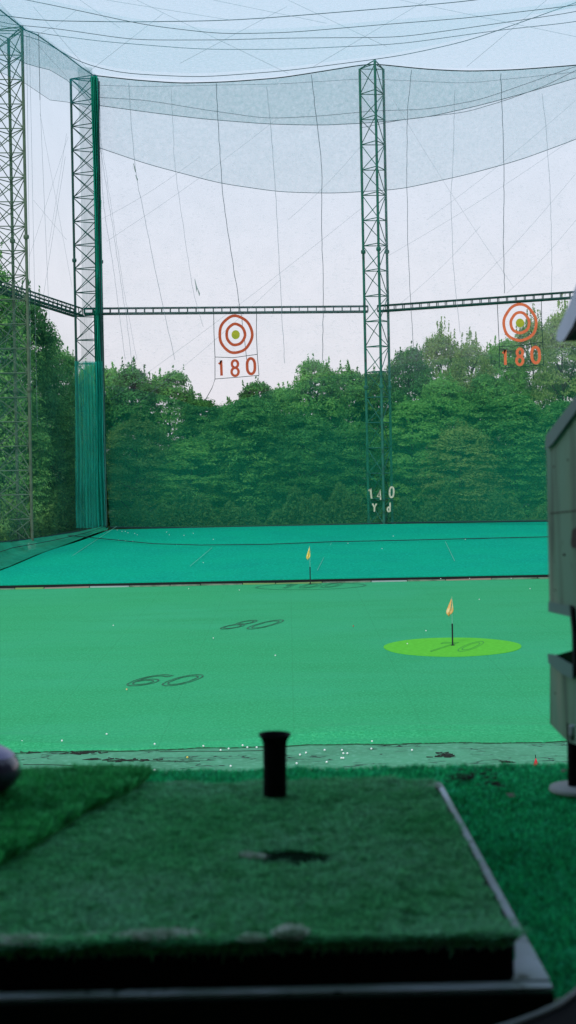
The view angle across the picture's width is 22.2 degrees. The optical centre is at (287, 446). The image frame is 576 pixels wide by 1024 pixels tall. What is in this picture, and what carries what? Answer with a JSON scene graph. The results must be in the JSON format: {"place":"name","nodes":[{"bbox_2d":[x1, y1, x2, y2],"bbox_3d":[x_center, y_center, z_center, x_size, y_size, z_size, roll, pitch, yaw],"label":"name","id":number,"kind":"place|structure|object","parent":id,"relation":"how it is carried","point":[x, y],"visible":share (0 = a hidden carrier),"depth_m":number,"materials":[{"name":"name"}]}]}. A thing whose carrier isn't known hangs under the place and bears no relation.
{"place":"outdoors","nodes":[
{"label":"outdoors","id":0,"kind":"place"},
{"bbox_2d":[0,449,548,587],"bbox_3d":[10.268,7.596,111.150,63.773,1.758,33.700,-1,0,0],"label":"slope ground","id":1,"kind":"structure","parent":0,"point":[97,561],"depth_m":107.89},
{"bbox_2d":[70,526,547,569],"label":"slope seam","id":2,"kind":"object","parent":1,"relation":"on","point":[303,542],"visible":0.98,"depth_m":114.20,"materials":[{"name":"teal"}]},
{"bbox_3d":[0.065,3.246,-2.342,18.000,11.520,9.315,-1,0,0],"label":"range building","id":3,"kind":"object","parent":1,"relation":"on","visible":0},
{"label":"lower floor","id":4,"kind":"structure","parent":3,"relation":"on","visible":0},
{"bbox_2d":[0,775,553,1023],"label":"hitting mat","id":5,"kind":"object","parent":4,"relation":"on","point":[319,886],"visible":0.99,"depth_m":1.44,"materials":[{"name":"green carpet"}]},
{"bbox_2d":[0,759,158,865],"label":"turf patch","id":6,"kind":"object","parent":5,"relation":"on","point":[41,805],"visible":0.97,"depth_m":1.88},
{"bbox_2d":[0,745,21,792],"bbox_3d":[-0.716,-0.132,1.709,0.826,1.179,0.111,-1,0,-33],"label":"golf ball","id":7,"kind":"object","parent":6,"relation":"on","point":[10,768],"visible":1,"depth_m":1.88,"materials":[{"name":"grey paint"}]},
{"bbox_2d":[259,731,290,799],"bbox_3d":[-0.018,0.420,1.926,0.047,0.087,0.047,-1,0,0],"label":"rubber tee","id":8,"kind":"object","parent":5,"relation":"on","point":[274,764],"visible":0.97,"depth_m":1.91,"materials":[{"name":"black rubber"}]},
{"bbox_2d":[0,579,571,751],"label":"field ground","id":9,"kind":"structure","parent":0,"point":[74,662],"depth_m":58.65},
{"bbox_2d":[126,674,203,685],"bbox_3d":[-4.636,8.849,55.638,2.596,0.007,2.768,-1,0,7],"label":"yard number","id":10,"kind":"object","parent":9,"relation":"on","point":[143,679],"visible":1,"depth_m":55.59,"materials":[{"name":"paint"}]},
{"bbox_2d":[220,620,283,628],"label":"yard number","id":11,"kind":"object","parent":9,"relation":"on","point":[241,624],"visible":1,"depth_m":72.55,"materials":[{"name":"paint"}]},
{"bbox_2d":[0,573,548,589],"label":"slope edge beam","id":12,"kind":"structure","parent":9,"relation":"on","point":[267,581],"depth_m":94.07,"materials":[{"name":"black"}]},
{"bbox_2d":[306,547,310,583],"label":"target flag","id":13,"kind":"object","parent":9,"relation":"on","point":[308,555],"visible":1,"depth_m":93.23,"materials":[{"name":"yellow fabric"}]},
{"bbox_2d":[255,583,365,589],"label":"yard number","id":14,"kind":"object","parent":9,"relation":"on","point":[326,586],"visible":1,"depth_m":91.48,"materials":[{"name":"green paint"}]},
{"bbox_2d":[384,637,520,656],"bbox_3d":[7.088,8.617,63.185,5.911,0.016,5.910,-1,0,0],"label":"target green","id":15,"kind":"object","parent":9,"relation":"on","point":[422,647],"visible":1,"depth_m":62.96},
{"bbox_2d":[446,598,453,645],"bbox_3d":[7.029,7.556,63.553,0.350,2.108,0.180,-1,0,0],"label":"target flag","id":16,"kind":"object","parent":15,"relation":"on","point":[449,610],"visible":1,"depth_m":63.53,"materials":[{"name":"yellow fabric"}]},
{"bbox_2d":[431,641,483,651],"bbox_3d":[7.332,8.599,63.166,1.828,0.007,3.566,-1,0,17],"label":"yard number","id":17,"kind":"object","parent":15,"relation":"on","point":[463,647],"visible":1,"depth_m":63.48,"materials":[{"name":"green paint"}]},
{"bbox_2d":[0,767,575,1002],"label":"floor","id":18,"kind":"structure","parent":0,"point":[566,971],"depth_m":1.49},
{"bbox_2d":[145,761,575,997],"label":"artificial turf","id":19,"kind":"structure","parent":18,"relation":"on","point":[509,807],"depth_m":1.95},
{"bbox_2d":[444,768,497,781],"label":"turf scraps","id":20,"kind":"object","parent":18,"relation":"on","point":[470,776],"visible":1,"depth_m":2.21,"materials":[{"name":"green"}]},
{"bbox_2d":[475,780,505,786],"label":"turf scraps","id":21,"kind":"object","parent":18,"relation":"on","point":[494,783],"visible":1,"depth_m":2.16,"materials":[{"name":"green"}]},
{"bbox_2d":[506,793,515,796],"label":"turf scraps","id":22,"kind":"object","parent":18,"relation":"on","point":[511,795],"visible":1,"depth_m":2.09,"materials":[{"name":"beige"}]},
{"bbox_2d":[503,988,575,1023],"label":"rubber sheet","id":23,"kind":"object","parent":18,"relation":"on","point":[562,1010],"visible":1,"depth_m":1.24,"materials":[{"name":"black rubber"}]},
{"bbox_2d":[545,287,575,796],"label":"ball dispenser","id":24,"kind":"object","parent":18,"relation":"on","point":[560,444],"visible":1,"depth_m":2.12,"materials":[{"name":"grey paint"}]},
{"bbox_2d":[0,0,575,454],"label":"sky","id":25,"kind":"structure","parent":0,"point":[478,135],"materials":[{"name":"white"}]},
{"bbox_2d":[15,742,566,771],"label":"pavement","id":26,"kind":"structure","parent":0,"point":[358,756],"depth_m":41.54,"materials":[{"name":"concrete"}]},
{"bbox_2d":[59,751,107,754],"bbox_3d":[-5.934,8.891,42.656,1.432,0.063,0.619,-1,0,0],"label":"debris","id":27,"kind":"object","parent":26,"relation":"on","point":[83,752],"visible":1,"depth_m":42.56,"materials":[{"name":"grey"}]},
{"bbox_2d":[102,757,162,761],"bbox_3d":[-4.418,8.861,41.420,1.729,0.058,0.536,-1,0,13],"label":"debris","id":28,"kind":"object","parent":26,"relation":"on","point":[109,760],"visible":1,"depth_m":41.48,"materials":[{"name":"grey"}]},
{"bbox_2d":[23,750,262,766],"bbox_3d":[-4.035,8.859,41.624,6.836,0.026,1.638,-1,0,-12],"label":"pavement joint","id":29,"kind":"object","parent":26,"relation":"on","point":[152,760],"visible":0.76,"depth_m":41.38,"materials":[{"name":"grey"}]},
{"bbox_2d":[14,741,566,753],"bbox_3d":[3.176,8.698,42.869,74.007,0.034,0.475,-1,0,0],"label":"edge hem","id":30,"kind":"object","parent":26,"relation":"on","point":[298,745],"visible":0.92,"depth_m":42.84,"materials":[{"name":"artificial turf"}]},
{"bbox_2d":[426,752,454,757],"bbox_3d":[4.305,8.685,41.332,0.862,0.067,0.709,-1,0,0],"label":"debris","id":31,"kind":"object","parent":26,"relation":"on","point":[447,754],"visible":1,"depth_m":41.19,"materials":[{"name":"grey"}]},
{"bbox_2d":[54,501,547,532],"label":"bank ground","id":32,"kind":"structure","parent":0,"point":[110,522],"depth_m":133.04,"materials":[{"name":"green plant"}]},
{"bbox_2d":[0,280,75,508],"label":"leafy tree","id":33,"kind":"object","parent":32,"relation":"on","point":[49,340],"visible":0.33,"depth_m":132.97,"materials":[{"name":"green plant"}]},
{"bbox_2d":[5,385,94,518],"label":"leafy tree","id":34,"kind":"object","parent":32,"relation":"on","point":[71,477],"visible":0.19,"depth_m":134.85,"materials":[{"name":"green plant"}]},
{"bbox_2d":[30,332,96,503],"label":"leafy tree","id":35,"kind":"object","parent":32,"relation":"on","point":[67,363],"visible":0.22,"depth_m":141.08,"materials":[{"name":"green plant"}]},
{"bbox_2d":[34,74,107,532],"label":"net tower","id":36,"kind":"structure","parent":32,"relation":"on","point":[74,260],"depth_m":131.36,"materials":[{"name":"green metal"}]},
{"bbox_2d":[75,76,106,527],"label":"gathered net","id":37,"kind":"object","parent":36,"relation":"hanging from","point":[98,345],"visible":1,"depth_m":129.17,"materials":[{"name":"teal fabric"}]},
{"bbox_2d":[84,305,368,314],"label":"catwalk truss","id":38,"kind":"object","parent":36,"relation":"attached to","point":[229,312],"visible":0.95,"depth_m":130.54,"materials":[{"name":"metal"}]},
{"bbox_2d":[61,366,108,504],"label":"leafy tree","id":39,"kind":"object","parent":32,"relation":"on","point":[89,392],"visible":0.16,"depth_m":145.03,"materials":[{"name":"green plant"}]},
{"bbox_2d":[73,358,144,513],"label":"leafy tree","id":40,"kind":"object","parent":32,"relation":"on","point":[109,372],"visible":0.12,"depth_m":150.80,"materials":[{"name":"green plant"}]},
{"bbox_2d":[91,356,173,511],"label":"leafy tree","id":41,"kind":"object","parent":32,"relation":"on","point":[140,389],"visible":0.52,"depth_m":146.17,"materials":[{"name":"green plant"}]},
{"bbox_2d":[87,411,187,521],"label":"leafy tree","id":42,"kind":"object","parent":32,"relation":"on","point":[147,430],"visible":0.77,"depth_m":137.49,"materials":[{"name":"green plant"}]},
{"bbox_2d":[127,364,206,509],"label":"leafy tree","id":43,"kind":"object","parent":32,"relation":"on","point":[170,389],"visible":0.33,"depth_m":148.29,"materials":[{"name":"green plant"}]},
{"bbox_2d":[145,435,238,522],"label":"leafy tree","id":44,"kind":"object","parent":32,"relation":"on","point":[185,457],"visible":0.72,"depth_m":136.11,"materials":[{"name":"green plant"}]},
{"bbox_2d":[173,392,232,504],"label":"leafy tree","id":45,"kind":"object","parent":32,"relation":"on","point":[198,406],"visible":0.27,"depth_m":145.61,"materials":[{"name":"green plant"}]},
{"bbox_2d":[178,415,262,516],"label":"leafy tree","id":46,"kind":"object","parent":32,"relation":"on","point":[208,429],"visible":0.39,"depth_m":139.23,"materials":[{"name":"green plant"}]},
{"bbox_2d":[210,396,254,505],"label":"leafy tree","id":47,"kind":"object","parent":32,"relation":"on","point":[227,403],"visible":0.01,"depth_m":151.59,"materials":[{"name":"green plant"}]},
{"bbox_2d":[201,391,296,520],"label":"leafy tree","id":48,"kind":"object","parent":32,"relation":"on","point":[253,409],"visible":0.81,"depth_m":137.18,"materials":[{"name":"green plant"}]},
{"bbox_2d":[230,376,290,513],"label":"leafy tree","id":49,"kind":"object","parent":32,"relation":"on","point":[263,388],"visible":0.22,"depth_m":144.97,"materials":[{"name":"green plant"}]},
{"bbox_2d":[0,475,547,540],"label":"undergrowth","id":50,"kind":"object","parent":32,"relation":"on","point":[62,518],"visible":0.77,"depth_m":133.60,"materials":[{"name":"green plant"}]},
{"bbox_2d":[250,382,313,507],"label":"leafy tree","id":51,"kind":"object","parent":32,"relation":"on","point":[279,393],"visible":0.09,"depth_m":149.81,"materials":[{"name":"green plant"}]},
{"bbox_2d":[253,405,352,515],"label":"leafy tree","id":52,"kind":"object","parent":32,"relation":"on","point":[306,430],"visible":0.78,"depth_m":136.37,"materials":[{"name":"green plant"}]},
{"bbox_2d":[280,353,354,497],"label":"leafy tree","id":53,"kind":"object","parent":32,"relation":"on","point":[305,387],"visible":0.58,"depth_m":145.72,"materials":[{"name":"green plant"}]},
{"bbox_2d":[313,359,385,502],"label":"leafy tree","id":54,"kind":"object","parent":32,"relation":"on","point":[353,389],"visible":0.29,"depth_m":148.65,"materials":[{"name":"green plant"}]},
{"bbox_2d":[315,418,398,518],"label":"leafy tree","id":55,"kind":"object","parent":32,"relation":"on","point":[355,432],"visible":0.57,"depth_m":137.29,"materials":[{"name":"green plant"}]},
{"bbox_2d":[358,60,393,523],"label":"net tower","id":56,"kind":"structure","parent":32,"relation":"on","point":[364,270],"depth_m":130.00,"materials":[{"name":"green metal"}]},
{"bbox_2d":[0,0,575,76],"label":"roof net","id":57,"kind":"object","parent":56,"relation":"attached to","point":[278,32],"visible":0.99,"depth_m":116.50,"materials":[{"name":"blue fabric"}]},
{"bbox_2d":[94,64,575,527],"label":"back net","id":58,"kind":"object","parent":56,"relation":"attached to","point":[501,99],"visible":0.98,"depth_m":129.88,"materials":[{"name":"teal"}]},
{"bbox_2d":[205,311,258,399],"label":"distance target","id":59,"kind":"object","parent":58,"relation":"hanging from","point":[235,334],"visible":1,"depth_m":129.20,"materials":[{"name":"red fabric"}]},
{"bbox_2d":[497,301,543,367],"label":"distance target","id":60,"kind":"object","parent":58,"relation":"hanging from","point":[519,322],"visible":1,"depth_m":124.58,"materials":[{"name":"red fabric"}]},
{"bbox_2d":[368,486,395,511],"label":"distance sign","id":61,"kind":"object","parent":56,"relation":"attached to","point":[390,496],"visible":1,"depth_m":128.10,"materials":[{"name":"beige paint"}]},
{"bbox_2d":[377,291,573,312],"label":"catwalk truss","id":62,"kind":"object","parent":56,"relation":"attached to","point":[525,300],"visible":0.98,"depth_m":126.81,"materials":[{"name":"metal"}]},
{"bbox_2d":[349,366,408,509],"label":"leafy tree","id":63,"kind":"object","parent":32,"relation":"on","point":[375,389],"visible":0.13,"depth_m":152.51,"materials":[{"name":"green plant"}]},
{"bbox_2d":[371,340,441,502],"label":"leafy tree","id":64,"kind":"object","parent":32,"relation":"on","point":[406,362],"visible":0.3,"depth_m":146.77,"materials":[{"name":"green plant"}]},
{"bbox_2d":[369,395,458,512],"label":"leafy tree","id":65,"kind":"object","parent":32,"relation":"on","point":[414,411],"visible":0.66,"depth_m":138.11,"materials":[{"name":"green plant"}]},
{"bbox_2d":[404,316,468,480],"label":"leafy tree","id":66,"kind":"object","parent":32,"relation":"on","point":[431,349],"visible":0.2,"depth_m":152.18,"materials":[{"name":"green plant"}]},
{"bbox_2d":[400,368,486,508],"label":"leafy tree","id":67,"kind":"object","parent":32,"relation":"on","point":[450,404],"visible":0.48,"depth_m":140.29,"materials":[{"name":"green plant"}]},
{"bbox_2d":[410,419,514,515],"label":"leafy tree","id":68,"kind":"object","parent":32,"relation":"on","point":[462,432],"visible":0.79,"depth_m":136.01,"materials":[{"name":"green plant"}]},
{"bbox_2d":[443,327,506,477],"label":"leafy tree","id":69,"kind":"object","parent":32,"relation":"on","point":[467,352],"visible":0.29,"depth_m":146.02,"materials":[{"name":"green plant"}]},
{"bbox_2d":[453,368,532,506],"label":"leafy tree","id":70,"kind":"object","parent":32,"relation":"on","point":[492,390],"visible":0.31,"depth_m":141.75,"materials":[{"name":"green plant"}]},
{"bbox_2d":[462,388,549,514],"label":"leafy tree","id":71,"kind":"object","parent":32,"relation":"on","point":[518,407],"visible":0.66,"depth_m":137.21,"materials":[{"name":"green plant"}]},
{"bbox_2d":[476,334,535,503],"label":"leafy tree","id":72,"kind":"object","parent":32,"relation":"on","point":[516,375],"visible":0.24,"depth_m":148.77,"materials":[{"name":"green plant"}]},
{"bbox_2d":[505,303,561,500],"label":"leafy tree","id":73,"kind":"object","parent":32,"relation":"on","point":[527,359],"visible":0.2,"depth_m":153.77,"materials":[{"name":"green plant"}]},
{"bbox_2d":[514,396,571,512],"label":"leafy tree","id":74,"kind":"object","parent":32,"relation":"on","point":[554,415],"visible":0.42,"depth_m":136.02,"materials":[{"name":"green plant"}]},
{"bbox_2d":[527,294,575,485],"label":"leafy tree","id":75,"kind":"object","parent":32,"relation":"on","point":[550,333],"visible":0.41,"depth_m":147.16,"materials":[{"name":"green plant"}]},
{"bbox_2d":[561,346,575,398],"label":"leafy tree","id":76,"kind":"object","parent":32,"relation":"on","point":[570,353],"visible":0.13,"depth_m":149.38,"materials":[{"name":"green plant"}]},
{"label":"side bank ground","id":77,"kind":"structure","parent":0,"visible":0},
{"bbox_2d":[0,242,51,507],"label":"leafy tree","id":78,"kind":"object","parent":77,"relation":"on","point":[4,320],"visible":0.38,"depth_m":127.03,"materials":[{"name":"green plant"}]},
{"bbox_2d":[0,363,61,526],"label":"leafy tree","id":79,"kind":"object","parent":77,"relation":"on","point":[39,471],"visible":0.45,"depth_m":125.52,"materials":[{"name":"green plant"}]},
{"bbox_2d":[0,26,65,540],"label":"net tower","id":80,"kind":"structure","parent":77,"relation":"on","point":[14,282],"depth_m":115.37,"materials":[{"name":"green metal"}]},
{"bbox_2d":[0,280,83,316],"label":"catwalk truss","id":81,"kind":"object","parent":80,"relation":"attached to","point":[53,307],"visible":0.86,"depth_m":124.87,"materials":[{"name":"metal"}]},
{"bbox_2d":[0,10,107,568],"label":"side net","id":82,"kind":"object","parent":80,"relation":"attached to","point":[12,552],"visible":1,"depth_m":114.32,"materials":[{"name":"teal fabric"}]}
]}

